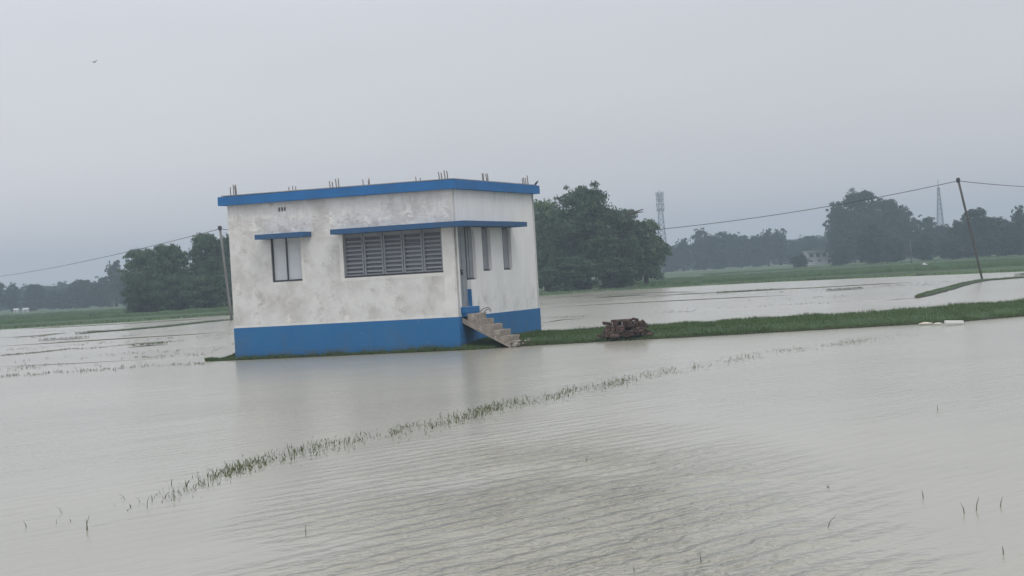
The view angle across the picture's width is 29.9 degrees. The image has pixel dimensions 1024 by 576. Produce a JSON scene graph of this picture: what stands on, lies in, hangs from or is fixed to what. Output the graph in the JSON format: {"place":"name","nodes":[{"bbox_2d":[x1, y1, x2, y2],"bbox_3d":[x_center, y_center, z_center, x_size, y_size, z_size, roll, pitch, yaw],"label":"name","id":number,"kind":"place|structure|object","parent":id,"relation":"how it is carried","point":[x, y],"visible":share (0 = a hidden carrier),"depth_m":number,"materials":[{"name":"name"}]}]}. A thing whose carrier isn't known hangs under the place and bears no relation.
{"place":"outdoors","nodes":[
{"label":"outdoors","id":0,"kind":"place"},
{"bbox_2d":[0,271,1023,575],"bbox_3d":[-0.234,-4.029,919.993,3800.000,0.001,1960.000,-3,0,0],"label":"flood water","id":1,"kind":"structure","parent":0,"point":[734,467],"depth_m":21.21,"materials":[{"name":"grey liquid"}]},
{"bbox_2d":[5,333,62,337],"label":"earth bund","id":2,"kind":"structure","parent":1,"relation":"in","point":[39,335],"depth_m":112.98,"materials":[{"name":"soil"}]},
{"bbox_2d":[3,359,145,366],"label":"earth bund","id":3,"kind":"structure","parent":1,"relation":"in","point":[74,363],"depth_m":59.03,"materials":[{"name":"soil"}]},
{"bbox_2d":[10,331,231,345],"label":"earth bund","id":4,"kind":"structure","parent":1,"relation":"in","point":[117,338],"depth_m":90.68,"materials":[{"name":"soil"}]},
{"bbox_2d":[19,317,229,329],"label":"earth bund","id":5,"kind":"structure","parent":1,"relation":"in","point":[124,323],"depth_m":143.03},
{"bbox_2d":[80,320,228,333],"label":"earth bund","id":6,"kind":"structure","parent":1,"relation":"in","point":[157,326],"depth_m":116.94,"materials":[{"name":"soil"}]},
{"bbox_2d":[218,226,232,319],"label":"utility pole","id":7,"kind":"object","parent":1,"relation":"in","point":[225,272],"visible":0.92,"depth_m":131.16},
{"bbox_2d":[5,229,217,275],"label":"cable","id":8,"kind":"object","parent":7,"relation":"attached to","point":[123,252],"visible":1,"depth_m":161.99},
{"bbox_2d":[223,181,955,238],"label":"cable","id":9,"kind":"object","parent":7,"relation":"attached to","point":[740,219],"visible":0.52,"depth_m":119.73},
{"bbox_2d":[23,334,913,526],"bbox_3d":[1.969,1.544,31.859,3.087,0.168,32.935,-3,0,25],"label":"drowned grass row","id":10,"kind":"object","parent":1,"relation":"on","point":[240,466],"visible":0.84,"depth_m":24.48,"materials":[{"name":"green plant"}]},
{"bbox_2d":[0,281,954,377],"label":"rice seedlings","id":11,"kind":"object","parent":1,"relation":"on","point":[10,375],"visible":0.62,"depth_m":79.21,"materials":[{"name":"green plant"}]},
{"bbox_2d":[551,292,676,297],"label":"earth bund","id":12,"kind":"structure","parent":1,"relation":"in","point":[619,294],"depth_m":146.82,"materials":[{"name":"soil"}]},
{"bbox_2d":[545,295,784,307],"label":"earth bund","id":13,"kind":"structure","parent":1,"relation":"in","point":[670,300],"depth_m":106.14,"materials":[{"name":"soil"}]},
{"bbox_2d":[723,289,780,292],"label":"earth bund","id":14,"kind":"structure","parent":1,"relation":"in","point":[751,290],"depth_m":125.14,"materials":[{"name":"soil"}]},
{"bbox_2d":[657,282,910,295],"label":"earth bund","id":15,"kind":"structure","parent":1,"relation":"in","point":[790,288],"depth_m":124.09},
{"bbox_2d":[914,276,1023,297],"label":"earth bund","id":16,"kind":"structure","parent":1,"relation":"in","point":[937,291],"depth_m":96.94,"materials":[{"name":"soil"}]},
{"bbox_2d":[39,273,1023,345],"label":"bund grass","id":17,"kind":"structure","parent":16,"relation":"on","point":[919,295],"depth_m":109.43,"materials":[{"name":"green plant"}]},
{"bbox_2d":[956,177,982,278],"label":"utility pole","id":18,"kind":"object","parent":1,"relation":"in","point":[966,214],"visible":0.92,"depth_m":115.50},
{"bbox_2d":[961,181,1023,186],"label":"cable","id":19,"kind":"object","parent":18,"relation":"attached to","point":[991,184],"visible":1,"depth_m":125.35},
{"bbox_2d":[0,254,1023,329],"bbox_3d":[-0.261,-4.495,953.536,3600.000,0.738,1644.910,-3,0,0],"label":"paddy field","id":20,"kind":"structure","parent":0,"point":[680,273],"depth_m":175.36,"materials":[{"name":"green plant"}]},
{"bbox_2d":[0,282,5,306],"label":"distant tree","id":21,"kind":"object","parent":20,"relation":"on","point":[2,301],"visible":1,"depth_m":449.59,"materials":[{"name":"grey plant"}]},
{"bbox_2d":[0,298,8,310],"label":"background tree","id":22,"kind":"object","parent":20,"relation":"on","point":[3,308],"visible":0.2,"depth_m":542.42,"materials":[{"name":"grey plant"}]},
{"bbox_2d":[3,282,20,311],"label":"distant tree","id":23,"kind":"object","parent":20,"relation":"on","point":[11,297],"visible":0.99,"depth_m":449.21,"materials":[{"name":"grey plant"}]},
{"bbox_2d":[14,284,33,307],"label":"background tree","id":24,"kind":"object","parent":20,"relation":"on","point":[22,290],"visible":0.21,"depth_m":544.36,"materials":[{"name":"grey plant"}]},
{"bbox_2d":[21,284,46,310],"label":"distant tree","id":25,"kind":"object","parent":20,"relation":"on","point":[36,298],"visible":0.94,"depth_m":443.99,"materials":[{"name":"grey plant"}]},
{"bbox_2d":[42,284,61,308],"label":"background tree","id":26,"kind":"object","parent":20,"relation":"on","point":[48,288],"visible":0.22,"depth_m":527.63,"materials":[{"name":"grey plant"}]},
{"bbox_2d":[44,288,71,308],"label":"distant tree","id":27,"kind":"object","parent":20,"relation":"on","point":[60,297],"visible":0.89,"depth_m":448.55,"materials":[{"name":"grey plant"}]},
{"bbox_2d":[0,308,126,317],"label":"field ridge","id":28,"kind":"structure","parent":20,"relation":"on","point":[36,314],"depth_m":261.17,"materials":[{"name":"plant"}]},
{"bbox_2d":[57,281,70,292],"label":"background tree","id":29,"kind":"object","parent":20,"relation":"on","point":[63,285],"visible":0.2,"depth_m":576.58,"materials":[{"name":"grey plant"}]},
{"bbox_2d":[0,310,151,319],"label":"field ridge","id":30,"kind":"structure","parent":20,"relation":"on","point":[99,312],"depth_m":213.23,"materials":[{"name":"plant"}]},
{"bbox_2d":[65,279,95,308],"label":"distant tree","id":31,"kind":"object","parent":20,"relation":"on","point":[76,289],"visible":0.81,"depth_m":438.22,"materials":[{"name":"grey plant"}]},
{"bbox_2d":[84,276,113,306],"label":"distant tree","id":32,"kind":"object","parent":20,"relation":"on","point":[99,298],"visible":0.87,"depth_m":428.56,"materials":[{"name":"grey plant"}]},
{"bbox_2d":[104,260,123,306],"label":"distant tree","id":33,"kind":"object","parent":20,"relation":"on","point":[112,269],"visible":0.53,"depth_m":419.04,"materials":[{"name":"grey plant"}]},
{"bbox_2d":[0,306,232,324],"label":"field ridge","id":34,"kind":"structure","parent":20,"relation":"on","point":[84,317],"depth_m":176.21,"materials":[{"name":"plant"}]},
{"bbox_2d":[108,271,128,305],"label":"distant tree","id":35,"kind":"object","parent":20,"relation":"on","point":[116,281],"visible":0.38,"depth_m":408.77,"materials":[{"name":"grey plant"}]},
{"bbox_2d":[120,279,153,312],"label":"bush","id":36,"kind":"object","parent":20,"relation":"on","point":[136,293],"visible":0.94,"depth_m":196.18,"materials":[{"name":"green plant"}]},
{"bbox_2d":[117,248,158,311],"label":"broadleaf tree","id":37,"kind":"object","parent":20,"relation":"on","point":[143,259],"visible":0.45,"depth_m":203.06,"materials":[{"name":"green plant"}]},
{"bbox_2d":[145,243,194,311],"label":"broadleaf tree","id":38,"kind":"object","parent":20,"relation":"on","point":[167,259],"visible":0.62,"depth_m":199.06,"materials":[{"name":"green plant"}]},
{"bbox_2d":[187,232,230,304],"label":"broadleaf tree","id":39,"kind":"object","parent":20,"relation":"on","point":[204,250],"visible":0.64,"depth_m":205.03,"materials":[{"name":"green plant"}]},
{"bbox_2d":[205,274,232,307],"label":"bush","id":40,"kind":"object","parent":20,"relation":"on","point":[218,292],"visible":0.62,"depth_m":196.04,"materials":[{"name":"green plant"}]},
{"bbox_2d":[214,232,230,274],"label":"broadleaf tree","id":41,"kind":"object","parent":20,"relation":"on","point":[227,250],"visible":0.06,"depth_m":210.51,"materials":[{"name":"green plant"}]},
{"bbox_2d":[533,198,559,290],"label":"broadleaf tree","id":42,"kind":"object","parent":20,"relation":"on","point":[540,214],"visible":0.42,"depth_m":194.59,"materials":[{"name":"green plant"}]},
{"bbox_2d":[539,256,606,291],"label":"bush","id":43,"kind":"object","parent":20,"relation":"on","point":[576,273],"visible":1,"depth_m":182.67,"materials":[{"name":"green plant"}]},
{"bbox_2d":[545,180,623,288],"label":"broadleaf tree","id":44,"kind":"object","parent":20,"relation":"on","point":[589,208],"visible":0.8,"depth_m":188.61,"materials":[{"name":"green plant"}]},
{"bbox_2d":[620,209,642,220],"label":"dead frond","id":45,"kind":"object","parent":44,"relation":"attached to","point":[630,213],"visible":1,"depth_m":189.89,"materials":[{"name":"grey plant"}]},
{"bbox_2d":[594,257,640,288],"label":"bush","id":46,"kind":"object","parent":20,"relation":"on","point":[618,270],"visible":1,"depth_m":183.01,"materials":[{"name":"green plant"}]},
{"bbox_2d":[604,208,652,286],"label":"broadleaf tree","id":47,"kind":"object","parent":20,"relation":"on","point":[634,247],"visible":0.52,"depth_m":191.69,"materials":[{"name":"green plant"}]},
{"bbox_2d":[633,218,672,284],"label":"drooping tree","id":48,"kind":"object","parent":20,"relation":"on","point":[655,258],"visible":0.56,"depth_m":195.92,"materials":[{"name":"green plant"}]},
{"bbox_2d":[655,189,666,242],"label":"telecom tower","id":49,"kind":"structure","parent":20,"relation":"on","point":[660,201],"depth_m":848.78,"materials":[{"name":"grey metal"}]},
{"bbox_2d":[661,246,679,272],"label":"distant tree","id":50,"kind":"object","parent":20,"relation":"on","point":[671,263],"visible":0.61,"depth_m":483.68,"materials":[{"name":"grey plant"}]},
{"bbox_2d":[673,238,692,270],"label":"distant tree","id":51,"kind":"object","parent":20,"relation":"on","point":[682,254],"visible":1,"depth_m":479.11,"materials":[{"name":"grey plant"}]},
{"bbox_2d":[687,228,716,270],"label":"distant tree","id":52,"kind":"object","parent":20,"relation":"on","point":[701,254],"visible":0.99,"depth_m":478.36,"materials":[{"name":"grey plant"}]},
{"bbox_2d":[709,231,737,268],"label":"distant tree","id":53,"kind":"object","parent":20,"relation":"on","point":[722,250],"visible":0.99,"depth_m":476.57,"materials":[{"name":"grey plant"}]},
{"bbox_2d":[728,232,752,267],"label":"distant tree","id":54,"kind":"object","parent":20,"relation":"on","point":[741,250],"visible":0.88,"depth_m":480.65,"materials":[{"name":"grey plant"}]},
{"bbox_2d":[747,234,766,266],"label":"distant tree","id":55,"kind":"object","parent":20,"relation":"on","point":[755,249],"visible":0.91,"depth_m":478.88,"materials":[{"name":"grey plant"}]},
{"bbox_2d":[758,228,776,265],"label":"distant tree","id":56,"kind":"object","parent":20,"relation":"on","point":[767,246],"visible":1,"depth_m":474.23,"materials":[{"name":"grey plant"}]},
{"bbox_2d":[770,228,791,264],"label":"distant tree","id":57,"kind":"object","parent":20,"relation":"on","point":[781,250],"visible":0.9,"depth_m":478.80,"materials":[{"name":"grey plant"}]},
{"bbox_2d":[782,239,796,263],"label":"background tree","id":58,"kind":"object","parent":20,"relation":"on","point":[787,262],"visible":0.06,"depth_m":593.35,"materials":[{"name":"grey plant"}]},
{"bbox_2d":[787,240,806,264],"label":"distant tree","id":59,"kind":"object","parent":20,"relation":"on","point":[795,248],"visible":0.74,"depth_m":488.67,"materials":[{"name":"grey plant"}]},
{"bbox_2d":[789,254,809,267],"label":"scrub bush","id":60,"kind":"object","parent":20,"relation":"on","point":[800,261],"visible":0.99,"depth_m":349.46,"materials":[{"name":"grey plant"}]},
{"bbox_2d":[592,259,1023,287],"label":"field ridge","id":61,"kind":"structure","parent":20,"relation":"on","point":[663,281],"depth_m":201.40,"materials":[{"name":"plant"}]},
{"bbox_2d":[798,235,820,254],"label":"distant tree","id":62,"kind":"object","parent":20,"relation":"on","point":[811,242],"visible":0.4,"depth_m":498.13,"materials":[{"name":"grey plant"}]},
{"bbox_2d":[804,250,832,264],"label":"white building","id":63,"kind":"structure","parent":20,"relation":"on","point":[818,257],"depth_m":405.85,"materials":[{"name":"white paint"}]},
{"bbox_2d":[816,235,827,239],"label":"background tree","id":64,"kind":"object","parent":20,"relation":"on","point":[821,236],"visible":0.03,"depth_m":536.45,"materials":[{"name":"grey plant"}]},
{"bbox_2d":[635,257,1023,281],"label":"field ridge","id":65,"kind":"structure","parent":20,"relation":"on","point":[831,269],"depth_m":234.01,"materials":[{"name":"plant"}]},
{"bbox_2d":[639,260,1023,286],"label":"field ridge","id":66,"kind":"structure","parent":20,"relation":"on","point":[908,269],"depth_m":181.61,"materials":[{"name":"plant"}]},
{"bbox_2d":[822,201,848,252],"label":"distant tree","id":67,"kind":"object","parent":20,"relation":"on","point":[834,240],"visible":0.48,"depth_m":399.28,"materials":[{"name":"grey plant"}]},
{"bbox_2d":[827,246,853,265],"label":"scrub bush","id":68,"kind":"object","parent":20,"relation":"on","point":[842,254],"visible":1,"depth_m":349.04,"materials":[{"name":"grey plant"}]},
{"bbox_2d":[828,188,890,262],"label":"distant tree","id":69,"kind":"object","parent":20,"relation":"on","point":[862,214],"visible":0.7,"depth_m":392.69,"materials":[{"name":"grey plant"}]},
{"bbox_2d":[710,255,1023,274],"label":"field ridge","id":70,"kind":"structure","parent":20,"relation":"on","point":[798,268],"depth_m":305.55,"materials":[{"name":"plant"}]},
{"bbox_2d":[853,223,888,263],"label":"scrub bush","id":71,"kind":"object","parent":20,"relation":"on","point":[869,247],"visible":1,"depth_m":329.12,"materials":[{"name":"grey plant"}]},
{"bbox_2d":[868,198,911,258],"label":"distant tree","id":72,"kind":"object","parent":20,"relation":"on","point":[889,229],"visible":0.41,"depth_m":397.26,"materials":[{"name":"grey plant"}]},
{"bbox_2d":[881,238,907,262],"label":"scrub bush","id":73,"kind":"object","parent":20,"relation":"on","point":[892,247],"visible":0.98,"depth_m":344.03,"materials":[{"name":"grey plant"}]},
{"bbox_2d":[892,205,915,259],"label":"distant tree","id":74,"kind":"object","parent":20,"relation":"on","point":[906,213],"visible":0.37,"depth_m":403.16,"materials":[{"name":"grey plant"}]},
{"bbox_2d":[902,215,939,258],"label":"distant tree","id":75,"kind":"object","parent":20,"relation":"on","point":[925,224],"visible":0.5,"depth_m":398.78,"materials":[{"name":"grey plant"}]},
{"bbox_2d":[906,235,938,259],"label":"scrub bush","id":76,"kind":"object","parent":20,"relation":"on","point":[921,249],"visible":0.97,"depth_m":338.98,"materials":[{"name":"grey plant"}]},
{"bbox_2d":[936,185,943,225],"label":"lattice mast","id":77,"kind":"object","parent":20,"relation":"on","point":[940,204],"visible":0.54,"depth_m":849.31,"materials":[{"name":"grey metal"}]},
{"bbox_2d":[930,224,950,257],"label":"distant tree","id":78,"kind":"object","parent":20,"relation":"on","point":[936,233],"visible":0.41,"depth_m":393.88,"materials":[{"name":"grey plant"}]},
{"bbox_2d":[934,234,967,258],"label":"scrub bush","id":79,"kind":"object","parent":20,"relation":"on","point":[952,250],"visible":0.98,"depth_m":334.26,"materials":[{"name":"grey plant"}]},
{"bbox_2d":[941,220,970,256],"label":"distant tree","id":80,"kind":"object","parent":20,"relation":"on","point":[955,231],"visible":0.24,"depth_m":344.29,"materials":[{"name":"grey plant"}]},
{"bbox_2d":[959,207,997,257],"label":"distant tree","id":81,"kind":"object","parent":20,"relation":"on","point":[979,220],"visible":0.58,"depth_m":338.42,"materials":[{"name":"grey plant"}]},
{"bbox_2d":[981,216,1016,255],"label":"distant tree","id":82,"kind":"object","parent":20,"relation":"on","point":[1000,226],"visible":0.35,"depth_m":343.07,"materials":[{"name":"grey plant"}]},
{"bbox_2d":[996,231,1023,255],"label":"scrub bush","id":83,"kind":"object","parent":20,"relation":"on","point":[1010,241],"visible":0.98,"depth_m":329.14,"materials":[{"name":"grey plant"}]},
{"bbox_2d":[1010,205,1023,254],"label":"distant tree","id":84,"kind":"object","parent":20,"relation":"on","point":[1017,215],"visible":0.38,"depth_m":349.45,"materials":[{"name":"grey plant"}]},
{"bbox_2d":[0,0,1023,289],"label":"sky","id":85,"kind":"structure","parent":0,"point":[732,110],"materials":[{"name":"grey"}]},
{"bbox_2d":[204,298,1023,360],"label":"grassy bank","id":86,"kind":"structure","parent":0,"point":[492,343],"depth_m":52.11,"materials":[{"name":"green plant"}]},
{"bbox_2d":[217,170,540,357],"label":"flat roofed house","id":87,"kind":"structure","parent":86,"relation":"on","point":[439,262],"depth_m":52.98,"materials":[{"name":"white paint"}]},
{"bbox_2d":[271,237,302,281],"bbox_3d":[-6.281,-0.783,53.518,0.920,1.208,0.089,-3,0,19],"label":"sheeted window","id":88,"kind":"structure","parent":87,"relation":"in","point":[286,252],"depth_m":53.49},
{"bbox_2d":[343,228,442,277],"bbox_3d":[-3.239,-0.951,52.399,2.920,1.210,0.120,-3,0,19],"label":"louvred window","id":89,"kind":"structure","parent":87,"relation":"in","point":[417,251],"depth_m":52.43,"materials":[{"name":"metal"}]},
{"bbox_2d":[457,227,467,305],"bbox_3d":[-1.380,-0.574,52.416,0.075,2.174,0.809,-3,0,19],"label":"door","id":90,"kind":"structure","parent":87,"relation":"in","point":[461,239],"depth_m":52.53,"materials":[{"name":"grey metal"}]},
{"bbox_2d":[464,227,474,279],"bbox_3d":[-1.137,-0.958,52.998,0.070,1.448,0.475,-3,0,19],"label":"porch window","id":91,"kind":"structure","parent":87,"relation":"in","point":[467,230],"depth_m":52.97,"materials":[{"name":"metal"}]},
{"bbox_2d":[481,227,489,270],"bbox_3d":[-0.801,-1.095,54.112,0.070,1.228,0.700,-3,0,19],"label":"side window","id":92,"kind":"structure","parent":87,"relation":"in","point":[483,230],"depth_m":54.18,"materials":[{"name":"metal"}]},
{"bbox_2d":[502,228,510,269],"bbox_3d":[-0.231,-1.138,55.734,0.070,1.228,0.740,-3,0,19],"label":"side window","id":93,"kind":"structure","parent":87,"relation":"in","point":[504,231],"depth_m":55.81,"materials":[{"name":"metal"}]},
{"bbox_2d":[511,338,532,346],"bbox_3d":[0.215,1.481,51.798,0.627,0.205,0.925,-3,0,-7],"label":"rubble pile","id":94,"kind":"object","parent":86,"relation":"on","point":[514,343],"visible":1,"depth_m":51.48,"materials":[{"name":"concrete"}]},
{"bbox_2d":[596,317,653,338],"bbox_3d":[3.049,1.070,51.929,1.585,0.531,0.788,-3,0,0],"label":"brick stack","id":95,"kind":"object","parent":86,"relation":"on","point":[624,327],"visible":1,"depth_m":51.80,"materials":[{"name":"brown brick"}]},
{"bbox_2d":[944,320,963,323],"bbox_3d":[11.368,0.877,49.386,0.460,0.075,0.240,0,1,4],"label":"foam board","id":96,"kind":"object","parent":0,"point":[955,322],"visible":1,"depth_m":49.27,"materials":[{"name":"white plastic"}]}
]}

